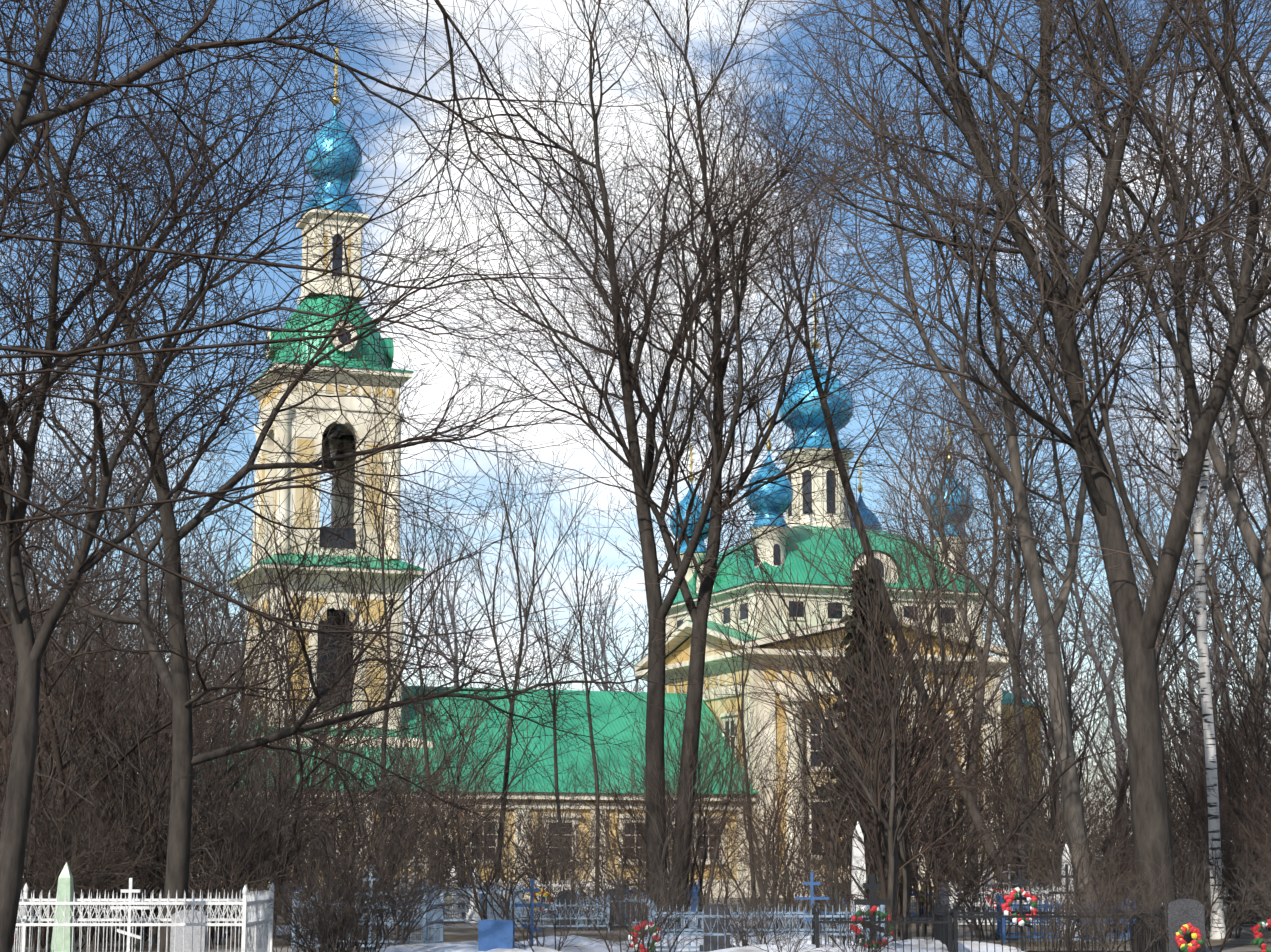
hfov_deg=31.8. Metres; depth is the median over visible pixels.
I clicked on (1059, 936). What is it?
bush
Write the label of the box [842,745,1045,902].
bush
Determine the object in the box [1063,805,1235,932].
bush
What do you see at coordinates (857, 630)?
evergreen tree
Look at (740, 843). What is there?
bush
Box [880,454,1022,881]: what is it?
young tree
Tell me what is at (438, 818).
bush
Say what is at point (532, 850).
bush
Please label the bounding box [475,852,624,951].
bush
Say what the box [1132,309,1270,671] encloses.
tree
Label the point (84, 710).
bush
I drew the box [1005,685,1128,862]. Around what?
bush
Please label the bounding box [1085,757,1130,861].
bush
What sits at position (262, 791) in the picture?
bush
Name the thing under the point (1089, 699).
tree
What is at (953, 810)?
bush
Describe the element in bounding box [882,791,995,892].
bush
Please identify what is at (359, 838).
bush
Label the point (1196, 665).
tree
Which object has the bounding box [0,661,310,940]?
bush
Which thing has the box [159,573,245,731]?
tree
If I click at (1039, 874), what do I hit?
bush
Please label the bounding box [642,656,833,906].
bush
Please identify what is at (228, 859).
bush
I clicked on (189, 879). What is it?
bush
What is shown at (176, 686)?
tree
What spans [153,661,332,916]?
bush
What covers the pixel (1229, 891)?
bush
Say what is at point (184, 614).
tree
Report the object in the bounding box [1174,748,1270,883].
bush
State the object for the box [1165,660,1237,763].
tree
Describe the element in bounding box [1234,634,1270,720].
tree
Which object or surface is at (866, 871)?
bush
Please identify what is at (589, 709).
young tree
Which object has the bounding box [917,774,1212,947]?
bush
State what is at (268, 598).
young tree
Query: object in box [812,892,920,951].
bush
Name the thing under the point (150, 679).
bush
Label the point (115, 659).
dark bush
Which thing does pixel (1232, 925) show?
bush
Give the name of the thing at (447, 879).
bush
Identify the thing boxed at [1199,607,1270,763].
tree
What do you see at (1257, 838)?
bush
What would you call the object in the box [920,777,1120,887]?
bush
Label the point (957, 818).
bush
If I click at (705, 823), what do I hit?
bush
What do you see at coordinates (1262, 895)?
bush
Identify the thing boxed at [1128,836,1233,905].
bush
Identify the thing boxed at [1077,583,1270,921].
bush
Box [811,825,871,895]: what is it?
bush
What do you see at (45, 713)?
bush
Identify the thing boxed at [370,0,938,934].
tree
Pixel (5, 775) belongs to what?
bush
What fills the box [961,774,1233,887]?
bush
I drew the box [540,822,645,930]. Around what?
bush
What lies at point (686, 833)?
bush
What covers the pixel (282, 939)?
bush
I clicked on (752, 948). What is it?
snow patch
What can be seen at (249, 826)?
bush
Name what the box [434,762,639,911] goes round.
bush
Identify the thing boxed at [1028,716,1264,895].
bush
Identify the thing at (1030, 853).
bush
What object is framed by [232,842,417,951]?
bush
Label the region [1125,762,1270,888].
bush
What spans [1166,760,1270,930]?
bush
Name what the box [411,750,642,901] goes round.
bush
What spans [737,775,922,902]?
bush
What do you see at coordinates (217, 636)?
tree
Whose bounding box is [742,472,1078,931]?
bush
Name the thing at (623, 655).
tree
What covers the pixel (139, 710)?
bush
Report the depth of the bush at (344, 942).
37.46 m
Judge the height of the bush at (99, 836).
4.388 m
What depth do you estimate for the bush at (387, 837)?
90.08 m
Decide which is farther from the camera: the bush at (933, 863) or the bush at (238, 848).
the bush at (933, 863)
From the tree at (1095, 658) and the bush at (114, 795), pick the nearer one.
the bush at (114, 795)
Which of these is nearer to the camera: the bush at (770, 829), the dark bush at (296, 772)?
the dark bush at (296, 772)
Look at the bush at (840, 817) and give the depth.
69.92 m
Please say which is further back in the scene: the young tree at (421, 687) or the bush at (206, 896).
the young tree at (421, 687)
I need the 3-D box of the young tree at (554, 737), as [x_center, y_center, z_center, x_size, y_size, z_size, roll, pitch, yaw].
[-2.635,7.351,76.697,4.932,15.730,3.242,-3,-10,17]
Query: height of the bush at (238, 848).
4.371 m
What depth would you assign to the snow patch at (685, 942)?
44.62 m
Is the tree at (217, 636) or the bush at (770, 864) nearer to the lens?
the bush at (770, 864)
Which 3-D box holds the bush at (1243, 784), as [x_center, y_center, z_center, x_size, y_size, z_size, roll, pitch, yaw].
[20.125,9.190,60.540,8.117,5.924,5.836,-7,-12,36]
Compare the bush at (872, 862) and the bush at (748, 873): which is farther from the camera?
the bush at (748, 873)
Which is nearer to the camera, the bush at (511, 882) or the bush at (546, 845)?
the bush at (511, 882)
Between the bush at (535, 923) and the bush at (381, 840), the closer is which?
the bush at (535, 923)
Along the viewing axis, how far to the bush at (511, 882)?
45.95 m
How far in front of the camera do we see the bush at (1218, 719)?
83.17 m
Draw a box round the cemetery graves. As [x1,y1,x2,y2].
[12,821,1270,951]
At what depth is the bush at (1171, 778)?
82.44 m
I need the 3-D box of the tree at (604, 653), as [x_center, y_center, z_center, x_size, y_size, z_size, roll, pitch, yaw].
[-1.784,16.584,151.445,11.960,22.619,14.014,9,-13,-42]
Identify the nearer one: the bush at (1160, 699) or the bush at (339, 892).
the bush at (339, 892)
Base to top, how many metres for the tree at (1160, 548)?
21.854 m
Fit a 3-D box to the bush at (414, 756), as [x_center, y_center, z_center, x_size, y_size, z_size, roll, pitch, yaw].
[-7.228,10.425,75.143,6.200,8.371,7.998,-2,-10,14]
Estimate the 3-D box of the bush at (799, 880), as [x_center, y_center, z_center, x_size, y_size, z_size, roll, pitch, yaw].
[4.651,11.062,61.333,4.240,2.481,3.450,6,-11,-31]
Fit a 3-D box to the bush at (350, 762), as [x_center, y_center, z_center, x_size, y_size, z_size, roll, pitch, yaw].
[-6.609,8.176,60.221,7.119,7.805,5.878,8,-12,-39]
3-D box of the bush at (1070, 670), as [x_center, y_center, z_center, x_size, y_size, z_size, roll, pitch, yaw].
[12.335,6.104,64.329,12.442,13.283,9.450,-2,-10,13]
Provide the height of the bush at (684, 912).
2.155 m
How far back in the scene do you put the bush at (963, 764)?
66.32 m
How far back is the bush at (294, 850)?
77.49 m
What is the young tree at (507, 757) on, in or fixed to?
on the ground
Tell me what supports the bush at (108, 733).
on the ground
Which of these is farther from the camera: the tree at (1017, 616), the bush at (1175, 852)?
the tree at (1017, 616)
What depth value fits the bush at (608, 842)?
63.14 m
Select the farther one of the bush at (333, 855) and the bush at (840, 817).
the bush at (333, 855)
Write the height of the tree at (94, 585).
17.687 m
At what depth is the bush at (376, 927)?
38.35 m
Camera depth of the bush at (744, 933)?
39.95 m
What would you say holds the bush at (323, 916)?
on the ground
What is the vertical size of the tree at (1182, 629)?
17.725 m
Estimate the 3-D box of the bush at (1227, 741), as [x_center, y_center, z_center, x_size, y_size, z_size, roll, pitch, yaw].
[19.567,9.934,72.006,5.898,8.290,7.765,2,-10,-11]
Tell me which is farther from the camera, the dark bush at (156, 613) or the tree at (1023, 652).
the tree at (1023, 652)
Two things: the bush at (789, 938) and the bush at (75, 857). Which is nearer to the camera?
the bush at (789, 938)
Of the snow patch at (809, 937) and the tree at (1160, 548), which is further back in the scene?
the tree at (1160, 548)
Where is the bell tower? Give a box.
[226,48,432,747]
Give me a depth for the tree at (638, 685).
184.19 m
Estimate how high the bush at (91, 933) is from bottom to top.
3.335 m
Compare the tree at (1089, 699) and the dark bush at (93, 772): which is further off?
the tree at (1089, 699)
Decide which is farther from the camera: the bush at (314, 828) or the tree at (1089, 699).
the tree at (1089, 699)
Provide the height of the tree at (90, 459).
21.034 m
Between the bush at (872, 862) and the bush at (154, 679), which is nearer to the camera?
the bush at (872, 862)
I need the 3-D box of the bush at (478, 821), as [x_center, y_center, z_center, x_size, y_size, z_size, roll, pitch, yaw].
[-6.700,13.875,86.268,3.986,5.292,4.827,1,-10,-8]
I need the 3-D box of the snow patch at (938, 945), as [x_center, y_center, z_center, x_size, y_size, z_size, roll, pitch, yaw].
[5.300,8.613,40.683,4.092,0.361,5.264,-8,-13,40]
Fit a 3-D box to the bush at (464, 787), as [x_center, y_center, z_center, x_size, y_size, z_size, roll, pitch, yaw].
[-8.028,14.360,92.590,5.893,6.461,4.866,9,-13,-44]
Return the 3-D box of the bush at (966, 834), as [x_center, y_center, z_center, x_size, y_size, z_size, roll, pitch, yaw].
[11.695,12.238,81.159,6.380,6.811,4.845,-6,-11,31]
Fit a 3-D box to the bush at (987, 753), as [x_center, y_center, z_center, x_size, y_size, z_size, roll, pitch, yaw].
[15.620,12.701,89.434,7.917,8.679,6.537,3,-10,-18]
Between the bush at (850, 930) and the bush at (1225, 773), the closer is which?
the bush at (850, 930)
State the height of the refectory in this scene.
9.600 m
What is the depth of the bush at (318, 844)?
81.58 m
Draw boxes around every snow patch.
[225,925,310,934]
[369,941,590,951]
[517,935,634,951]
[622,932,774,950]
[673,918,743,927]
[708,943,922,951]
[752,932,855,944]
[868,939,1024,951]
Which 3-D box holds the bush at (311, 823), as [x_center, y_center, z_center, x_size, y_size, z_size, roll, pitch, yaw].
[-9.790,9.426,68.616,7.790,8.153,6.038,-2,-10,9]
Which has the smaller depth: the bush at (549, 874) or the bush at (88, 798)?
the bush at (88, 798)
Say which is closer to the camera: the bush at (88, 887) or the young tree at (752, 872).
the bush at (88, 887)
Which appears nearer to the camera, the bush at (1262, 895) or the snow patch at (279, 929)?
the bush at (1262, 895)
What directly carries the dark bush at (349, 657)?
on the ground
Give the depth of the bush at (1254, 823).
44.86 m
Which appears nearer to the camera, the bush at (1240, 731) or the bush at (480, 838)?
the bush at (480, 838)
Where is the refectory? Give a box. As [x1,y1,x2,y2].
[193,686,757,898]
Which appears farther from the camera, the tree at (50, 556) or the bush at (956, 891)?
the tree at (50, 556)
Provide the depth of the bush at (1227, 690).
76.06 m
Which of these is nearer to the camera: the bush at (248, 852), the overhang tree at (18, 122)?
the overhang tree at (18, 122)
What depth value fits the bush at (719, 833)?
74.48 m
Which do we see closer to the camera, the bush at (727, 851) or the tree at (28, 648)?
the tree at (28, 648)
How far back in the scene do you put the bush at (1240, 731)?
96.73 m
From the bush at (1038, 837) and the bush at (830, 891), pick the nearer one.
the bush at (830, 891)
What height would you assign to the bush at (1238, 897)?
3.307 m
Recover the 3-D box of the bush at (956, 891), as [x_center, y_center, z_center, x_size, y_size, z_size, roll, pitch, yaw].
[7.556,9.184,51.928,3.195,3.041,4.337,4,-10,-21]
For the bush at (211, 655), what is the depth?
78.58 m
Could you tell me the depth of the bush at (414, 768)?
93.50 m
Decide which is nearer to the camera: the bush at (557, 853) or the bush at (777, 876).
the bush at (777, 876)
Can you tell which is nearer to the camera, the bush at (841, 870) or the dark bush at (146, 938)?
the dark bush at (146, 938)
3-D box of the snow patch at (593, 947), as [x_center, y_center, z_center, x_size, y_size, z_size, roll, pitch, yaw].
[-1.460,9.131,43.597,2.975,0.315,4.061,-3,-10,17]
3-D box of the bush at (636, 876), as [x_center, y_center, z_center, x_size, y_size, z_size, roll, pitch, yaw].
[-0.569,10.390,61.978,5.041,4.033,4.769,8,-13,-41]
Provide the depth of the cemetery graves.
38.83 m
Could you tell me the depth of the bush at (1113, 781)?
82.76 m
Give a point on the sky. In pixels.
(582, 458)
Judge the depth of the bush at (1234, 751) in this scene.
67.43 m
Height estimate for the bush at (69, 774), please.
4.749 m
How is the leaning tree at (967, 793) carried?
on the ground
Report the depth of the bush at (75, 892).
50.24 m
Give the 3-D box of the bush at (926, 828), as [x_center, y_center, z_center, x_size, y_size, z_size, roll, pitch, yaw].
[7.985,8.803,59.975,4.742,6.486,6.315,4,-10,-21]
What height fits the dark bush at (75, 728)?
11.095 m
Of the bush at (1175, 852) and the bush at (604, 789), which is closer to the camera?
the bush at (1175, 852)
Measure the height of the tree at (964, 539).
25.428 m
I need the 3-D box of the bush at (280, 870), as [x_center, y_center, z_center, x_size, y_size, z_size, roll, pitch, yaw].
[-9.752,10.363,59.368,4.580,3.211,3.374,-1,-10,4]
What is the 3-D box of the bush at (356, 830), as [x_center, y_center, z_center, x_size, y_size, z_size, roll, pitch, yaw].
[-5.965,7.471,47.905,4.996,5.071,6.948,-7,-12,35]
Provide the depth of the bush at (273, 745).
91.37 m
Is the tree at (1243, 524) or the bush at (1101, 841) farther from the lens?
the bush at (1101, 841)
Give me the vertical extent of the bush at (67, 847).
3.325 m
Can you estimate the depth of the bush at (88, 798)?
48.18 m
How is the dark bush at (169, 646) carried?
on the ground
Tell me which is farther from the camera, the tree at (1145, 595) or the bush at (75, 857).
the tree at (1145, 595)
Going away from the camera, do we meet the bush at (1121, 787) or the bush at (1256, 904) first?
the bush at (1256, 904)
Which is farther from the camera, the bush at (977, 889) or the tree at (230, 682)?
the tree at (230, 682)
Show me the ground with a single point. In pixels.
(462, 931)
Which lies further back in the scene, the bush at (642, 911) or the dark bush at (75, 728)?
the dark bush at (75, 728)
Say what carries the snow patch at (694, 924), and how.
on the ground
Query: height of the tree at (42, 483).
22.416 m
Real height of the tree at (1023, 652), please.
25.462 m
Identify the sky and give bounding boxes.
[0,0,1270,855]
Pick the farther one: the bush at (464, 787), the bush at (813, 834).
the bush at (464, 787)
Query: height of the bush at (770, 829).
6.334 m
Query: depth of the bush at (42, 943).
44.94 m
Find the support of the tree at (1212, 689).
on the ground
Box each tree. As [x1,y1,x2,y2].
[0,0,462,951]
[0,0,738,769]
[0,0,743,951]
[0,212,263,897]
[0,335,114,675]
[0,441,266,802]
[0,457,139,737]
[0,475,163,746]
[0,510,109,736]
[9,395,252,732]
[93,536,241,762]
[135,542,241,753]
[148,477,252,730]
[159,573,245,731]
[164,542,245,747]
[222,610,240,725]
[224,482,363,907]
[270,459,494,881]
[337,380,534,880]
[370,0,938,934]
[403,515,580,688]
[433,380,609,914]
[484,558,646,691]
[490,472,629,889]
[517,465,647,920]
[550,519,674,691]
[614,662,646,691]
[623,59,1018,925]
[660,0,1270,951]
[665,532,792,909]
[689,0,1263,939]
[792,264,1158,878]
[796,298,1125,901]
[843,0,1270,615]
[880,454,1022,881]
[971,503,1114,879]
[985,392,1261,707]
[989,453,1227,890]
[994,577,1121,769]
[1004,600,1124,815]
[1058,146,1270,914]
[1061,483,1269,896]
[1066,403,1270,875]
[1079,484,1270,891]
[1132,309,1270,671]
[1165,614,1264,801]
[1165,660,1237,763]
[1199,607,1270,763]
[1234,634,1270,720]
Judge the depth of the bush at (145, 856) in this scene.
48.07 m
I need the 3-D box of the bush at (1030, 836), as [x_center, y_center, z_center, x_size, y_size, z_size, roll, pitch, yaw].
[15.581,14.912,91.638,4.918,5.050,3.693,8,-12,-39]
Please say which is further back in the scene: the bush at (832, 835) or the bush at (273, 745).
the bush at (273, 745)
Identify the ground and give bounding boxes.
[13,857,1270,951]
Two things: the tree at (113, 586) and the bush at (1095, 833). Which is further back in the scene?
the tree at (113, 586)
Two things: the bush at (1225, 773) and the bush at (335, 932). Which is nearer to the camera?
the bush at (335, 932)
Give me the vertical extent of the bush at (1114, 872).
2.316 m
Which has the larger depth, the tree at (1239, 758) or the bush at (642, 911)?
the tree at (1239, 758)
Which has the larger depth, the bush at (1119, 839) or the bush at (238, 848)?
the bush at (1119, 839)
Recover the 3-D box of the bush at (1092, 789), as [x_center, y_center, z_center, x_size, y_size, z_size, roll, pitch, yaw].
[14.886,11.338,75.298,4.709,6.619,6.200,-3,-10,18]
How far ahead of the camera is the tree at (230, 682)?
171.12 m
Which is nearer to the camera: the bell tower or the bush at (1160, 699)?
the bush at (1160, 699)
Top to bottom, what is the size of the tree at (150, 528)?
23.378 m
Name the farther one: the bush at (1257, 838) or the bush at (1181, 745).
the bush at (1181, 745)
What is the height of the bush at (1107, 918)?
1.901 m
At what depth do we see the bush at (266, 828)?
46.53 m
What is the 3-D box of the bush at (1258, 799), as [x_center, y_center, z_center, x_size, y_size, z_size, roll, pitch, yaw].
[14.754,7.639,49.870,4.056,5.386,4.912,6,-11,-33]
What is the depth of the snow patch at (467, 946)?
39.28 m
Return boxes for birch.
[998,24,1270,939]
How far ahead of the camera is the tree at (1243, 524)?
47.81 m
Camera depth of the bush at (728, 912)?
40.24 m
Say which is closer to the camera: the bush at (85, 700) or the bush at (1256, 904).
the bush at (1256, 904)
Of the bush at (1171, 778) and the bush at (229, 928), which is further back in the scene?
the bush at (1171, 778)
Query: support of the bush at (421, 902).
on the ground
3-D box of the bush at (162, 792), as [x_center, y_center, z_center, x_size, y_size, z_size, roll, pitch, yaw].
[-10.299,6.524,47.798,6.585,6.892,5.104,8,-12,-39]
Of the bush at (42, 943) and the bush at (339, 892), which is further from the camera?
the bush at (42, 943)
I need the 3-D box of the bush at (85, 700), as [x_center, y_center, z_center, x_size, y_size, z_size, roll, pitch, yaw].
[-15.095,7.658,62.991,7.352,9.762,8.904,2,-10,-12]
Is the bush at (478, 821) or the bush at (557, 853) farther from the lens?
the bush at (478, 821)
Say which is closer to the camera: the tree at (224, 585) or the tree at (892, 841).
the tree at (892, 841)
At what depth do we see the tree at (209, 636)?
163.53 m
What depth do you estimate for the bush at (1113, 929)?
38.92 m
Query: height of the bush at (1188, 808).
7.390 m
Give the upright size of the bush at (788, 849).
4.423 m
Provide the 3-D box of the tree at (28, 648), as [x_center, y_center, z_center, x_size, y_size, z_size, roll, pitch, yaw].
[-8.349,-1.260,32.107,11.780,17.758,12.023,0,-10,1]
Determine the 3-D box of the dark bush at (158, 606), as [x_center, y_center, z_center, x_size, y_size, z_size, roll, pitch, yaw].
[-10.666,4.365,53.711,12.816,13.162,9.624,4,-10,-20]
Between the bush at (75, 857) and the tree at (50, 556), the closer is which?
the bush at (75, 857)
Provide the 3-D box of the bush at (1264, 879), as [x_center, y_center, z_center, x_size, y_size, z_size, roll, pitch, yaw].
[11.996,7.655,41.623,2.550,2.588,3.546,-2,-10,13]
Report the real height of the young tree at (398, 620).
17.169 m
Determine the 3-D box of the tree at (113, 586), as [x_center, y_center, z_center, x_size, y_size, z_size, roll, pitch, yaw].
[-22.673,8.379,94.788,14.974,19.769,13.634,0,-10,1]
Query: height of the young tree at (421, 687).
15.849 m
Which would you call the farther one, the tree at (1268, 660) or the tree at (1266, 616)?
the tree at (1268, 660)
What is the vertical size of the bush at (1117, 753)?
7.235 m
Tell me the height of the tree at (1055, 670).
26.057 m
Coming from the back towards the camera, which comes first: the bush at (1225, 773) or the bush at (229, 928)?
the bush at (1225, 773)
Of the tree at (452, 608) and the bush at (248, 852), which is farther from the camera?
the tree at (452, 608)
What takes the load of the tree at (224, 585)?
on the ground
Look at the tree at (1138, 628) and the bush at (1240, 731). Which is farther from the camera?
the bush at (1240, 731)
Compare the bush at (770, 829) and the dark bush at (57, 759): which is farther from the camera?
the bush at (770, 829)
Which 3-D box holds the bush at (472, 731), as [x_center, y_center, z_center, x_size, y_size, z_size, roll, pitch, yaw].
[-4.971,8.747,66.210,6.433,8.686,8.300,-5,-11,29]
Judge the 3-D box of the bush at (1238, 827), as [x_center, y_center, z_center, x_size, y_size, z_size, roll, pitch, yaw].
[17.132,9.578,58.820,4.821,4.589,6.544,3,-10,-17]
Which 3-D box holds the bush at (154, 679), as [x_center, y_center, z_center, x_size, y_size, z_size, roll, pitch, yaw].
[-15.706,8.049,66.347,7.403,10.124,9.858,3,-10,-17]
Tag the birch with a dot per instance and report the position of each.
(1204, 688)
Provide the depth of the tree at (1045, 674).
176.50 m
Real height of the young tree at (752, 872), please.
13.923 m
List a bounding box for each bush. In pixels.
[0,362,446,935]
[0,363,415,946]
[0,457,205,935]
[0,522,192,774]
[0,559,296,941]
[0,570,224,914]
[0,576,230,914]
[0,629,102,843]
[0,631,166,834]
[0,660,163,812]
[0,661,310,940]
[0,713,125,940]
[0,738,156,944]
[0,744,207,949]
[0,747,242,940]
[0,764,164,951]
[1,646,466,944]
[1,667,219,930]
[2,625,338,943]
[3,578,235,807]
[6,476,439,929]
[10,505,314,828]
[22,768,188,951]
[26,752,157,938]
[26,797,145,922]
[28,804,218,942]
[29,804,123,939]
[35,722,277,943]
[41,548,298,823]
[63,551,331,806]
[99,767,325,929]
[104,827,291,922]
[105,639,219,801]
[112,531,478,938]
[115,840,320,949]
[120,766,310,930]
[151,686,368,896]
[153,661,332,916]
[156,469,515,912]
[158,764,359,928]
[164,783,332,935]
[166,707,385,946]
[192,807,330,926]
[196,763,347,889]
[205,768,412,894]
[207,649,422,917]
[208,706,476,939]
[219,681,350,888]
[226,856,414,951]
[228,687,430,902]
[230,872,340,951]
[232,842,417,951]
[246,732,474,924]
[254,851,413,951]
[259,640,489,925]
[267,852,391,951]
[270,790,368,880]
[271,826,453,951]
[282,837,427,951]
[283,876,399,951]
[290,788,446,910]
[291,779,435,886]
[304,829,365,881]
[308,822,452,943]
[335,696,524,878]
[336,819,492,948]
[337,669,534,894]
[357,632,624,906]
[375,750,556,906]
[392,763,586,940]
[408,747,506,883]
[408,767,491,884]
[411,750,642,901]
[414,822,504,886]
[424,771,511,878]
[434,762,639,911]
[462,778,644,917]
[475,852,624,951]
[487,799,616,902]
[493,777,592,897]
[504,815,603,911]
[513,790,715,923]
[538,743,720,919]
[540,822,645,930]
[543,822,718,951]
[562,665,801,932]
[571,840,734,951]
[573,621,799,910]
[583,702,741,932]
[599,719,848,911]
[610,765,805,904]
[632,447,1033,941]
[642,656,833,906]
[673,790,792,903]
[691,848,792,947]
[705,880,813,949]
[707,831,793,905]
[707,834,823,904]
[709,785,846,909]
[719,886,858,951]
[720,589,1046,925]
[725,840,866,922]
[727,827,844,932]
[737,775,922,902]
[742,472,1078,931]
[754,623,1182,936]
[757,799,882,909]
[765,822,923,943]
[771,548,1082,913]
[795,708,939,894]
[801,880,926,951]
[805,570,1114,916]
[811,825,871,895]
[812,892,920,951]
[823,839,923,897]
[831,689,1058,925]
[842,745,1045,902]
[858,690,1048,916]
[868,430,1270,898]
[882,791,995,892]
[896,828,1059,939]
[899,806,1044,937]
[912,715,1041,907]
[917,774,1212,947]
[918,731,1011,899]
[920,745,1263,932]
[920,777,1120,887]
[933,649,1126,918]
[935,689,1094,873]
[941,784,1120,873]
[957,846,1107,928]
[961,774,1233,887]
[976,787,1196,902]
[978,798,1061,901]
[979,796,1044,883]
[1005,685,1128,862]
[1005,724,1127,862]
[1012,877,1106,951]
[1014,595,1267,898]
[1014,852,1186,951]
[1018,833,1136,950]
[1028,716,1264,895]
[1029,793,1136,906]
[1034,856,1208,951]
[1056,759,1191,925]
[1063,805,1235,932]
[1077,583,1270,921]
[1078,738,1192,834]
[1080,687,1259,894]
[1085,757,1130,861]
[1087,802,1251,902]
[1091,641,1270,899]
[1092,823,1270,951]
[1105,732,1222,847]
[1108,629,1270,887]
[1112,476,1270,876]
[1112,792,1270,937]
[1119,723,1269,875]
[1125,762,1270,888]
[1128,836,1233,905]
[1164,614,1270,820]
[1166,691,1267,919]
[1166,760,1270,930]
[1169,685,1270,833]
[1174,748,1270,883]
[1175,663,1270,785]
[1175,822,1269,936]
[1179,651,1270,894]
[1187,751,1270,884]
[1195,700,1270,906]
[1210,817,1270,951]
[1216,745,1268,879]
[1220,874,1270,946]
[1230,853,1270,931]
[1231,784,1270,868]
[1234,784,1270,907]
[1236,816,1270,904]
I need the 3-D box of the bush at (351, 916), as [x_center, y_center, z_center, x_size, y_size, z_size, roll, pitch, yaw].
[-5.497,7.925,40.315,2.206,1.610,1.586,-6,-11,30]
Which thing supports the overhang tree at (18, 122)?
on the ground
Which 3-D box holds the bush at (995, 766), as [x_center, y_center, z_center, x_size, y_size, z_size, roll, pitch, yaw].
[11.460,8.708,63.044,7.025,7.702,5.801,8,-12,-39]
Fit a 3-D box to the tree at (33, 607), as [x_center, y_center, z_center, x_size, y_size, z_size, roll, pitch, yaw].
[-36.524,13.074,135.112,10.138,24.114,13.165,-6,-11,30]
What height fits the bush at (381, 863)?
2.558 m
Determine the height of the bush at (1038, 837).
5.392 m
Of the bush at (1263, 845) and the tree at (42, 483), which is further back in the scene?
the tree at (42, 483)

